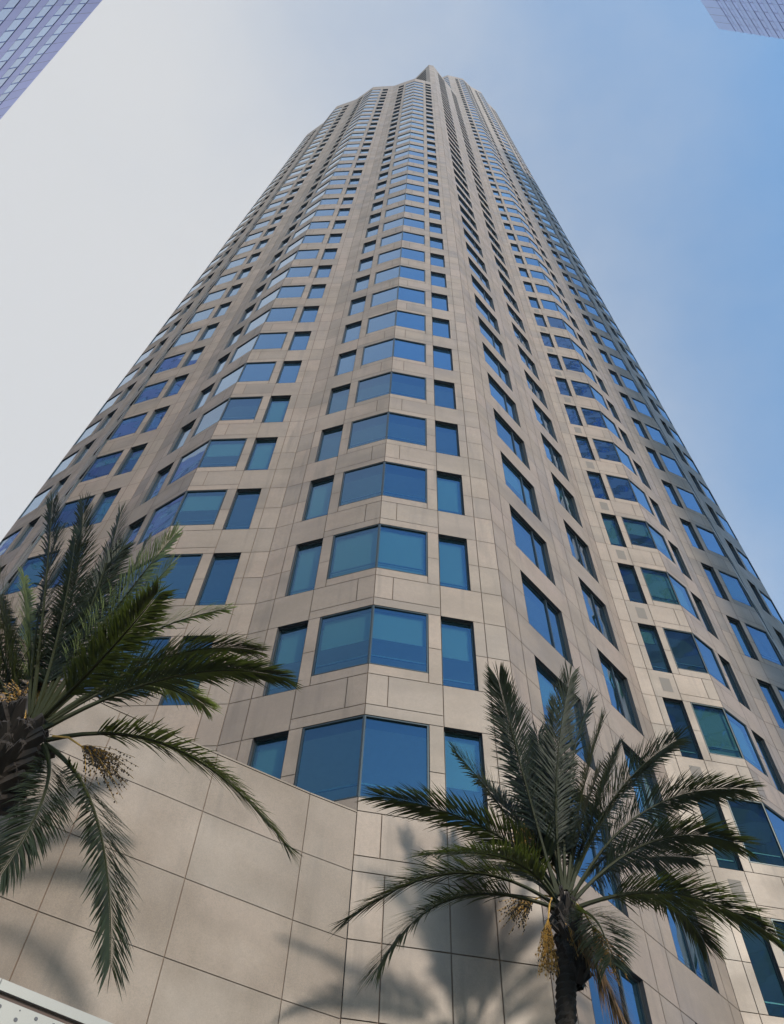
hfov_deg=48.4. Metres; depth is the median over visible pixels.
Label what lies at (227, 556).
punched window
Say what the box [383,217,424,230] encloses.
bay window
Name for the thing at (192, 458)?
bay window
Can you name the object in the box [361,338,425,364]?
bay window
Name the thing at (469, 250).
wide window
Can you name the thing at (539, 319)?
punched window
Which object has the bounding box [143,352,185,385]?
bay window
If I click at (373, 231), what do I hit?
punched window
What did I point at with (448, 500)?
punched window
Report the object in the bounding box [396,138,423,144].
bay window
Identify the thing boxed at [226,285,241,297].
punched window
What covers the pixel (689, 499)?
bay window
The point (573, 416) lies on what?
punched window
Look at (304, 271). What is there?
bay window
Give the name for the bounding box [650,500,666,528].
punched window
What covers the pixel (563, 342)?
bay window
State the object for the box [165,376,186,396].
punched window
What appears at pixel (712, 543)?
bay window
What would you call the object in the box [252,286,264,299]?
punched window
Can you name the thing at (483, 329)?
wide window
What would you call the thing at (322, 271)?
punched window
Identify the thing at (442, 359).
punched window
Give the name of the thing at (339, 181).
bay window
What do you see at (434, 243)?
punched window
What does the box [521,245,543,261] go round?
bay window
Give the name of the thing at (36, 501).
bay window
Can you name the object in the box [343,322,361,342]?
punched window
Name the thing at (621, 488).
bay window
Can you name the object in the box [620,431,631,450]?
punched window
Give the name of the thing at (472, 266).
wide window
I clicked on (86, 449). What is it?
punched window
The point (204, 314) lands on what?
bay window
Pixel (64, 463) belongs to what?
bay window
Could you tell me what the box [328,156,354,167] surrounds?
bay window
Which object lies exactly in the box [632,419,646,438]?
punched window
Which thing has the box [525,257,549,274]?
bay window
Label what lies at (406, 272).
bay window
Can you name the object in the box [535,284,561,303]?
bay window
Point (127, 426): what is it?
bay window
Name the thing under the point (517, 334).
wide window
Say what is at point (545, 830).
date palm
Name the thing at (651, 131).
sky
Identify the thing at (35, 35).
office building
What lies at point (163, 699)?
punched window
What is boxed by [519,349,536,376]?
wide window
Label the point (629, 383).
bay window
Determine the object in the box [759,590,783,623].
bay window
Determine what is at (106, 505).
punched window
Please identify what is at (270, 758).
punched window
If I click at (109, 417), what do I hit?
punched window
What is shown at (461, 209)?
wide window
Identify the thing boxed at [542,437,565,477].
wide window
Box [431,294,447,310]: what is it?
punched window
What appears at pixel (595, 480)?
punched window
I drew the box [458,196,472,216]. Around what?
wide window
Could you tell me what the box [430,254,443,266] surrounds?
punched window
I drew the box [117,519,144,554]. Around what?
punched window
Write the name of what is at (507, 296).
wide window
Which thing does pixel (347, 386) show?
punched window
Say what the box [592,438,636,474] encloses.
bay window
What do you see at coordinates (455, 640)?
punched window
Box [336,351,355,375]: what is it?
punched window
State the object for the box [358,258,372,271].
punched window
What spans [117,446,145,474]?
punched window
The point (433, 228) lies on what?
punched window
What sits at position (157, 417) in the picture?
punched window
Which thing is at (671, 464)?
bay window
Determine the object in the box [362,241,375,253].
punched window
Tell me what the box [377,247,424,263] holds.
bay window
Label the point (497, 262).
wide window
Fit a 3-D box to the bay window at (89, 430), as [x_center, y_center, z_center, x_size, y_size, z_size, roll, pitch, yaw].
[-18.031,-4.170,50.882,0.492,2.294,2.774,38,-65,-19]
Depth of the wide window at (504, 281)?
65.92 m
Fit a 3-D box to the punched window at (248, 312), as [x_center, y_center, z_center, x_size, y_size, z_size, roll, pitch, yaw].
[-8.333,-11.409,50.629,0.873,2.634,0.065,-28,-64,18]
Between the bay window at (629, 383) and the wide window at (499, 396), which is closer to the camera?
the wide window at (499, 396)
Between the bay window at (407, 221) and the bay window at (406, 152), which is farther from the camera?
the bay window at (406, 152)
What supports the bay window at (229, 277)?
in the office tower
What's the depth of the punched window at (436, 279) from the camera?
49.47 m
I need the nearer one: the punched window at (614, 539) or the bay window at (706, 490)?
the punched window at (614, 539)
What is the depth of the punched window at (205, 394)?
40.69 m
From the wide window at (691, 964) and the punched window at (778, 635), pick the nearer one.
the wide window at (691, 964)
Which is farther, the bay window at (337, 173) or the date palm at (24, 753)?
the bay window at (337, 173)
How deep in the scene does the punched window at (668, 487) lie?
47.02 m
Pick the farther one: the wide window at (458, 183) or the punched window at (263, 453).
the wide window at (458, 183)
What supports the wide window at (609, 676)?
in the office tower
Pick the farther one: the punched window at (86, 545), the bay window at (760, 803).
the punched window at (86, 545)
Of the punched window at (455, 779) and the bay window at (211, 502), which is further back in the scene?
the bay window at (211, 502)
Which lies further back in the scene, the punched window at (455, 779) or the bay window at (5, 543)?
the bay window at (5, 543)
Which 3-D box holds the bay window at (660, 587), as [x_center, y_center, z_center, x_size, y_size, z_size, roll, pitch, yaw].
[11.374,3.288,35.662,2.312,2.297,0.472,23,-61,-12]
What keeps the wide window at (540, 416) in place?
in the office tower
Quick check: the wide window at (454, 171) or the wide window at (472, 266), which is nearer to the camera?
the wide window at (472, 266)
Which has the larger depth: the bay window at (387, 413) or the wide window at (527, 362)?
the wide window at (527, 362)
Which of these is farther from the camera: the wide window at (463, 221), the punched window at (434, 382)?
the wide window at (463, 221)
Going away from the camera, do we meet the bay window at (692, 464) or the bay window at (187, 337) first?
the bay window at (187, 337)
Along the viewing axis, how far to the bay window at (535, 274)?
73.32 m
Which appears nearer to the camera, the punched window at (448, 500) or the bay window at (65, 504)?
the punched window at (448, 500)
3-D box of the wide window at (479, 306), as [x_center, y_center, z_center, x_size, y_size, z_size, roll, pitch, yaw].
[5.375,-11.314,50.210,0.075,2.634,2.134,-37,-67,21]
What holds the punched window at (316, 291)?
in the office tower
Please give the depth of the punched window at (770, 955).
21.56 m
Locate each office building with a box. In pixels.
[0,0,101,118]
[701,0,783,38]
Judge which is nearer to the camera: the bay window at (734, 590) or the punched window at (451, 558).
the punched window at (451, 558)
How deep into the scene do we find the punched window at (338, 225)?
63.71 m
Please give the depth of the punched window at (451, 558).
25.57 m
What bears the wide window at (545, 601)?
in the office tower
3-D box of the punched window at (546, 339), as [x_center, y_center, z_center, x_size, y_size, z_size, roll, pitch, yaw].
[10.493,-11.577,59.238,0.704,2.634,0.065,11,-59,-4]
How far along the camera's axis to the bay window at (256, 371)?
39.93 m
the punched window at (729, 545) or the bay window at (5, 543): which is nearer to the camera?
the bay window at (5, 543)
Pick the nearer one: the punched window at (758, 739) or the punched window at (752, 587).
the punched window at (758, 739)
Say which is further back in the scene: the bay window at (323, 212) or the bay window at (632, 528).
the bay window at (323, 212)
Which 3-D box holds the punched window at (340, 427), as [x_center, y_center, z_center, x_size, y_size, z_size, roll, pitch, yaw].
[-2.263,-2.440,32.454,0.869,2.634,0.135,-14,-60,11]
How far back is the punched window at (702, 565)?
40.18 m
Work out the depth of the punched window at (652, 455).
50.42 m
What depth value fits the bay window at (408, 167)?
76.84 m
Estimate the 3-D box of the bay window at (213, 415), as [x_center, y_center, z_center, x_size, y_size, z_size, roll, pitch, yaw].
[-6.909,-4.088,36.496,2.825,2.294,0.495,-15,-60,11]
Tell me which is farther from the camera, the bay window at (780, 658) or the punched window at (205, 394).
the punched window at (205, 394)
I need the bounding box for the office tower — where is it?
[0,65,783,1023]
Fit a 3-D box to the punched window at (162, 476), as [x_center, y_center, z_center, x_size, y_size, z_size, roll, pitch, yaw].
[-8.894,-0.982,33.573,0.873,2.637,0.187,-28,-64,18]
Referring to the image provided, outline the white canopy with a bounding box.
[0,978,112,1023]
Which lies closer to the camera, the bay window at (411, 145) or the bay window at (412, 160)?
the bay window at (412, 160)
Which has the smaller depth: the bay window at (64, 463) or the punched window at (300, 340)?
the punched window at (300, 340)
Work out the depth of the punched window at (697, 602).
36.27 m
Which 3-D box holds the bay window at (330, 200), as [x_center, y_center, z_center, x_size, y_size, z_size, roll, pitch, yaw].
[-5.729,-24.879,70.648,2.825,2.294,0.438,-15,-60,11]
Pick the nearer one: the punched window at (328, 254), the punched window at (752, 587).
the punched window at (752, 587)
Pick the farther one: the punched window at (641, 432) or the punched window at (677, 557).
the punched window at (641, 432)
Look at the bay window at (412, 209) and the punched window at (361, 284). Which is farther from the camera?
the bay window at (412, 209)
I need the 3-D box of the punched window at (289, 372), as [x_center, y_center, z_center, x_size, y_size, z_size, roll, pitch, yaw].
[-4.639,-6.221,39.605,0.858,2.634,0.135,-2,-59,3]
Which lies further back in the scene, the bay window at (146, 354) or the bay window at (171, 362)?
the bay window at (146, 354)
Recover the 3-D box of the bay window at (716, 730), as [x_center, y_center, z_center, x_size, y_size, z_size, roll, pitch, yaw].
[11.136,7.441,28.829,2.312,2.297,0.472,23,-61,-12]
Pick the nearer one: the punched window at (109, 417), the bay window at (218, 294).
the punched window at (109, 417)
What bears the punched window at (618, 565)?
in the office tower
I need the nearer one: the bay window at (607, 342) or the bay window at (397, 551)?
the bay window at (397, 551)
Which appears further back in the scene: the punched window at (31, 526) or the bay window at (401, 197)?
the bay window at (401, 197)
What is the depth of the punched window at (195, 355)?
48.11 m
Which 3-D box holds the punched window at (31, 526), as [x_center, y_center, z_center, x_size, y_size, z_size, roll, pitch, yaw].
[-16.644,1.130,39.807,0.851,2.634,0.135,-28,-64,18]
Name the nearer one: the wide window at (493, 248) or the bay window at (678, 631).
the bay window at (678, 631)
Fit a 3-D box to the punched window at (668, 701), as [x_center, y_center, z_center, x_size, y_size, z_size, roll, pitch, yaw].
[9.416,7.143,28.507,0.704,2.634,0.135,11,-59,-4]
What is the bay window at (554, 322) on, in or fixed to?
in the office tower
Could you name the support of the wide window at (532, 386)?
in the office tower
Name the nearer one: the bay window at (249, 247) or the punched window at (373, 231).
the punched window at (373, 231)
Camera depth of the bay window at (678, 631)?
32.31 m
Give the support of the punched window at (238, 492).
in the office tower
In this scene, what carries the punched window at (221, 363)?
in the office tower
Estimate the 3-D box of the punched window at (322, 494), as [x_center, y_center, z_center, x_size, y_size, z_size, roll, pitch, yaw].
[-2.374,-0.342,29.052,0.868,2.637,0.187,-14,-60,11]
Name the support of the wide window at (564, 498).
in the office tower
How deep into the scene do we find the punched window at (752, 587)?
45.61 m
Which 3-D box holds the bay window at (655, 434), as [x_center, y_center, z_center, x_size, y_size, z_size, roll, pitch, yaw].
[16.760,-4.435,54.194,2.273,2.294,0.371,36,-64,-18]
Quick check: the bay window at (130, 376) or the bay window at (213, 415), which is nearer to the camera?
the bay window at (213, 415)
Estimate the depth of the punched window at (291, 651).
22.83 m
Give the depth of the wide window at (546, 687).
23.63 m
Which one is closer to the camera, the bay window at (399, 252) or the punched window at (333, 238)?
the bay window at (399, 252)
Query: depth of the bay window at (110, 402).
54.24 m
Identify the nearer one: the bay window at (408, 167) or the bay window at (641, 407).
the bay window at (641, 407)
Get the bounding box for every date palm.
[0,491,303,999]
[329,660,783,1023]
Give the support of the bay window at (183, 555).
in the office tower
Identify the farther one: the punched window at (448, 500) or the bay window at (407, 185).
the bay window at (407, 185)
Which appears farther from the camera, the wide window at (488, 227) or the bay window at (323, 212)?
the wide window at (488, 227)
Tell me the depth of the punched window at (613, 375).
60.79 m
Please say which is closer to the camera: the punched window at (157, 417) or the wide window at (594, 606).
the wide window at (594, 606)
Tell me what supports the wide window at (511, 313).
in the office tower
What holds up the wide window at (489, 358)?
in the office tower
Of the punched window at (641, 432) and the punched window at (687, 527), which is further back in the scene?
the punched window at (641, 432)
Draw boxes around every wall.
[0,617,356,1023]
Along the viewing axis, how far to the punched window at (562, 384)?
52.55 m
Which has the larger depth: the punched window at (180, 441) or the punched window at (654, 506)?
the punched window at (654, 506)
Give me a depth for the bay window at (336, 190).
74.23 m
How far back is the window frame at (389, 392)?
35.82 m
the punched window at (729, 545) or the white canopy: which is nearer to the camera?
the white canopy
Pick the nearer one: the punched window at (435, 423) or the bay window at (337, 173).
the punched window at (435, 423)
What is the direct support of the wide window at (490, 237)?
in the office tower
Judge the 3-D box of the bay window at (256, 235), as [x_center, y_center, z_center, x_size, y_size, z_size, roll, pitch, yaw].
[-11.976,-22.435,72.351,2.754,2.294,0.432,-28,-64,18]
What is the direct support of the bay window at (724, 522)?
in the office tower
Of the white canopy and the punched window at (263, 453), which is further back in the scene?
the punched window at (263, 453)
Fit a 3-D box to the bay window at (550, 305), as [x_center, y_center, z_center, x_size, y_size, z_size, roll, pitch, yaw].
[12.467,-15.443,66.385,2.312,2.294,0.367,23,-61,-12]
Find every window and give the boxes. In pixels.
[0,527,22,555]
[0,550,59,595]
[12,519,38,550]
[18,485,53,518]
[29,495,94,550]
[45,478,67,503]
[47,545,86,587]
[48,449,79,479]
[65,450,123,498]
[73,418,102,445]
[74,442,93,464]
[89,490,119,523]
[94,412,147,456]
[96,392,121,415]
[97,412,114,431]
[99,637,170,696]
[104,554,202,611]
[115,367,139,389]
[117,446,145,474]
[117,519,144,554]
[119,385,133,401]
[120,380,167,418]
[133,346,154,365]
[137,490,226,544]
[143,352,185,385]
[143,408,167,432]
[144,466,171,502]
[161,328,200,359]
[161,638,210,704]
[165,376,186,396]
[167,438,246,485]
[171,422,194,452]
[176,307,214,337]
[184,348,203,366]
[192,288,226,314]
[192,386,212,411]
[192,396,262,436]
[197,555,239,604]
[200,324,217,339]
[205,271,237,295]
[211,355,228,376]
[212,362,275,396]
[214,303,230,317]
[216,256,246,279]
[224,491,260,529]
[225,243,255,266]
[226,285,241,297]
[227,329,242,347]
[228,332,287,364]
[236,231,262,250]
[240,306,253,322]
[243,307,296,335]
[246,439,276,469]
[250,734,287,778]
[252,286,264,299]
[256,285,305,310]
[263,397,289,422]
[265,623,307,695]
[266,266,312,289]
[276,249,319,270]
[277,362,300,382]
[284,234,324,254]
[287,541,321,595]
[289,333,310,349]
[292,221,329,238]
[294,715,428,805]
[298,209,334,226]
[299,308,318,322]
[304,198,338,214]
[304,477,333,520]
[308,286,325,298]
[310,188,342,202]
[311,605,428,675]
[315,179,345,193]
[315,266,331,277]
[317,427,342,461]
[320,171,348,183]
[322,250,336,259]
[324,163,352,175]
[327,386,349,413]
[327,524,427,578]
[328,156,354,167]
[328,235,341,242]
[333,221,345,228]
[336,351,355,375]
[339,462,426,505]
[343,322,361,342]
[348,412,425,448]
[349,298,365,315]
[354,276,369,291]
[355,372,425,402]
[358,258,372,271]
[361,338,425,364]
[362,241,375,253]
[366,227,377,237]
[366,310,424,333]
[370,286,424,306]
[374,265,424,283]
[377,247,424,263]
[380,231,424,246]
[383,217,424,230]
[385,205,423,216]
[387,193,423,204]
[388,183,423,193]
[390,174,423,183]
[392,165,423,174]
[393,158,423,165]
[394,150,423,158]
[395,144,423,151]
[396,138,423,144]
[429,211,440,219]
[429,224,441,233]
[430,238,442,248]
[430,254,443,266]
[431,273,445,287]
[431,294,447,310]
[432,319,449,337]
[433,348,451,370]
[434,382,454,408]
[435,423,458,455]
[437,473,463,514]
[439,537,468,589]
[441,619,476,690]
[444,730,487,826]
[454,171,466,187]
[455,178,468,196]
[457,188,470,206]
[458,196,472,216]
[460,207,475,228]
[462,218,478,241]
[464,231,481,255]
[466,244,484,270]
[469,260,488,288]
[472,278,492,308]
[475,297,497,331]
[479,320,503,357]
[483,346,509,387]
[486,223,496,238]
[488,233,499,249]
[488,376,517,423]
[492,246,503,262]
[494,412,526,465]
[495,258,507,276]
[499,273,512,293]
[501,455,537,517]
[503,289,517,310]
[507,305,522,329]
[510,509,551,581]
[513,225,533,238]
[513,326,529,352]
[517,235,538,249]
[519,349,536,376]
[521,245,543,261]
[521,575,568,661]
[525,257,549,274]
[525,373,544,405]
[530,270,555,288]
[533,403,554,438]
[534,315,545,326]
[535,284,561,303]
[535,660,591,767]
[540,333,552,346]
[541,299,569,320]
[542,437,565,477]
[547,316,577,339]
[548,355,561,369]
[552,477,579,524]
[554,335,586,359]
[556,379,570,395]
[561,782,622,911]
[562,356,596,383]
[565,406,581,425]
[565,525,594,578]
[571,380,608,410]
[575,437,593,459]
[580,582,614,646]
[581,407,621,440]
[587,473,607,499]
[592,319,612,339]
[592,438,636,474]
[598,653,638,730]
[600,335,621,356]
[601,515,624,546]
[606,475,653,514]
[609,371,620,385]
[610,354,631,375]
[618,565,645,603]
[620,375,645,401]
[620,394,633,410]
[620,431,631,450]
[622,517,674,562]
[622,744,667,834]
[631,397,657,424]
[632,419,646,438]
[634,463,647,486]
[638,625,669,672]
[640,567,699,620]
[644,423,673,454]
[646,448,662,470]
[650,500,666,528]
[654,867,713,988]
[660,453,690,486]
[662,482,680,506]
[663,628,729,689]
[664,700,701,759]
[670,545,688,577]
[676,486,712,527]
[681,520,701,549]
[682,451,700,474]
[690,702,766,775]
[693,597,713,634]
[696,525,733,567]
[698,480,718,506]
[699,795,740,870]
[702,565,726,599]
[715,511,738,541]
[718,570,759,616]
[720,659,746,707]
[726,796,783,866]
[727,543,741,566]
[728,618,755,659]
[736,548,760,580]
[742,916,783,1005]
[745,623,783,666]
[745,734,783,793]
[750,584,766,611]
[758,681,783,727]
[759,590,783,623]
[775,631,783,646]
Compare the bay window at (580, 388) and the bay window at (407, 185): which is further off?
the bay window at (407, 185)
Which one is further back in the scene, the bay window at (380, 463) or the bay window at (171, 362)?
the bay window at (171, 362)
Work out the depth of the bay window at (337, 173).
81.12 m
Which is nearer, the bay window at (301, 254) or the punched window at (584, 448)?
the punched window at (584, 448)
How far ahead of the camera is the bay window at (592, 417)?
49.36 m
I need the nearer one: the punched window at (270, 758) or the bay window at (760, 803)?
the punched window at (270, 758)
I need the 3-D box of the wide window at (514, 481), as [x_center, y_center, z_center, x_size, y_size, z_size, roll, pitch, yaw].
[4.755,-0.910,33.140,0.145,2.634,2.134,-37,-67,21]
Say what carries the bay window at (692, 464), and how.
in the office tower
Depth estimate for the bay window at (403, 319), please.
42.53 m
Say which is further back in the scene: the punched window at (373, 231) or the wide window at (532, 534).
the punched window at (373, 231)
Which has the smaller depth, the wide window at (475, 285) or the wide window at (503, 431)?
the wide window at (503, 431)
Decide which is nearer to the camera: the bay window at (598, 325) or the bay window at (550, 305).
the bay window at (550, 305)
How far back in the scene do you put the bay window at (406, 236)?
56.27 m
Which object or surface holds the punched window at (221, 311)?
in the office tower
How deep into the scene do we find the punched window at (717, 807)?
24.38 m
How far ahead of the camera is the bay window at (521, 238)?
83.57 m
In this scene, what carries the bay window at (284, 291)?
in the office tower
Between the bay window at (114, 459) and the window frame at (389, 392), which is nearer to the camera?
the window frame at (389, 392)
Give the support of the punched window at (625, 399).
in the office tower
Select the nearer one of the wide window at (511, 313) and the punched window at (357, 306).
the punched window at (357, 306)
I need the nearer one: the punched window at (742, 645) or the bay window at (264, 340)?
the punched window at (742, 645)
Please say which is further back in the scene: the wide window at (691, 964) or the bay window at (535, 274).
the bay window at (535, 274)
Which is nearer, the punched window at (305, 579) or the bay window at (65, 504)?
the punched window at (305, 579)
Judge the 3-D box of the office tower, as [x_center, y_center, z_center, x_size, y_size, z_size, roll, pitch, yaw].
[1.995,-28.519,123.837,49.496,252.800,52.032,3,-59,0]
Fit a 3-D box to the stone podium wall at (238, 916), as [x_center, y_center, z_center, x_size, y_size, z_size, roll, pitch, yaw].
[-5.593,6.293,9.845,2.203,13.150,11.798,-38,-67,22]
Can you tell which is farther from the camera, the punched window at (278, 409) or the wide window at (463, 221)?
the wide window at (463, 221)
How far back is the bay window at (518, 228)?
87.03 m
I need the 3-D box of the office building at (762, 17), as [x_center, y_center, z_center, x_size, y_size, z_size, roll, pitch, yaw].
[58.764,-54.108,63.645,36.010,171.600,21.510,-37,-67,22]
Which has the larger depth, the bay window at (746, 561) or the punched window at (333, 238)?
the punched window at (333, 238)
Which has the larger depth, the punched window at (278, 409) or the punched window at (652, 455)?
the punched window at (652, 455)
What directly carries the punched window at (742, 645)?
in the office tower
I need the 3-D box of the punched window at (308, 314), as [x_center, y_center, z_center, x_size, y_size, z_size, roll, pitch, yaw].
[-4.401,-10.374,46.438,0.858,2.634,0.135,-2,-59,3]
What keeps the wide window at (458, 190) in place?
in the office tower
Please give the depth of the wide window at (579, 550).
34.83 m
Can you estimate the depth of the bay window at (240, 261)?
65.53 m
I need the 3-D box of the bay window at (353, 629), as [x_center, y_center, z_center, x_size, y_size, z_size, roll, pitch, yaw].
[-0.510,3.252,22.005,2.840,2.297,0.531,-2,-59,3]
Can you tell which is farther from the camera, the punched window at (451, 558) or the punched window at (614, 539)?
the punched window at (614, 539)
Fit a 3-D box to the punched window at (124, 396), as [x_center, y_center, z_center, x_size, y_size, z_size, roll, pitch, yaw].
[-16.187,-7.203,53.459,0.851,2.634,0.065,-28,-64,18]
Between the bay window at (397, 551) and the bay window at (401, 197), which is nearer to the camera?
the bay window at (397, 551)
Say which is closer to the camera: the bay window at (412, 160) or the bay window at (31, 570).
the bay window at (31, 570)
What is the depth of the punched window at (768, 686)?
33.79 m
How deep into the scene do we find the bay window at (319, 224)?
63.95 m
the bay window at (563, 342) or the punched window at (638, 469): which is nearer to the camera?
the punched window at (638, 469)
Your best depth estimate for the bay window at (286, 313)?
46.78 m
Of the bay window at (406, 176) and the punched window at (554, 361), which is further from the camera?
the bay window at (406, 176)
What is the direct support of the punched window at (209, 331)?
in the office tower
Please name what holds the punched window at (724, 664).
in the office tower
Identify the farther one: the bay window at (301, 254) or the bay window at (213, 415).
the bay window at (301, 254)
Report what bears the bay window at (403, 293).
in the office tower
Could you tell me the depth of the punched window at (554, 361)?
55.97 m
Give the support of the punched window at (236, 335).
in the office tower
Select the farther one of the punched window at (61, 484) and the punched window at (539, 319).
the punched window at (539, 319)
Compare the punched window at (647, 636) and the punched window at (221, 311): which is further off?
the punched window at (221, 311)
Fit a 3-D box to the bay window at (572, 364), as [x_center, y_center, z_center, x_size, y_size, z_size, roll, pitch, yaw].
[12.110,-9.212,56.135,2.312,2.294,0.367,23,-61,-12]
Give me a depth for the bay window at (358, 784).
18.88 m
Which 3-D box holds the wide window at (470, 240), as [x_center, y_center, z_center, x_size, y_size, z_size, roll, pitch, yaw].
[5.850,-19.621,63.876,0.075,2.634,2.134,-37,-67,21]
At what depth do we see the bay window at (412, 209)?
63.12 m
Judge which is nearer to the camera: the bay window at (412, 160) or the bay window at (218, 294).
the bay window at (218, 294)
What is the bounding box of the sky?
[0,0,783,620]
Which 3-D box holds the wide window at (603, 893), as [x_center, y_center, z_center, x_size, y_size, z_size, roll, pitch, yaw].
[4.279,7.397,19.474,0.145,2.634,2.134,-37,-67,21]
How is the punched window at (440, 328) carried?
in the office tower
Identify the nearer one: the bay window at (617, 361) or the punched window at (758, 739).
the punched window at (758, 739)
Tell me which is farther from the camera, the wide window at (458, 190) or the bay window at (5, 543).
the wide window at (458, 190)
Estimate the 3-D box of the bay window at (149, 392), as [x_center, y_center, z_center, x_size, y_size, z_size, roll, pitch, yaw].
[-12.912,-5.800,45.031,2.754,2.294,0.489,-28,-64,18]
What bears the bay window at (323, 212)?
in the office tower
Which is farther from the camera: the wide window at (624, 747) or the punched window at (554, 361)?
the punched window at (554, 361)
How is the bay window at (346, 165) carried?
in the office tower
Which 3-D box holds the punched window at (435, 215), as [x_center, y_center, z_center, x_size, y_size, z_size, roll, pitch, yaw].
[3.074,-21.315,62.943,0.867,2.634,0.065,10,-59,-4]
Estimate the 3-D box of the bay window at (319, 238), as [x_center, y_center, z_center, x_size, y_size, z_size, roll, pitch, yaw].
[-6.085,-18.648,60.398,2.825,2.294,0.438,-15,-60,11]
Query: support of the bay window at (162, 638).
in the office tower

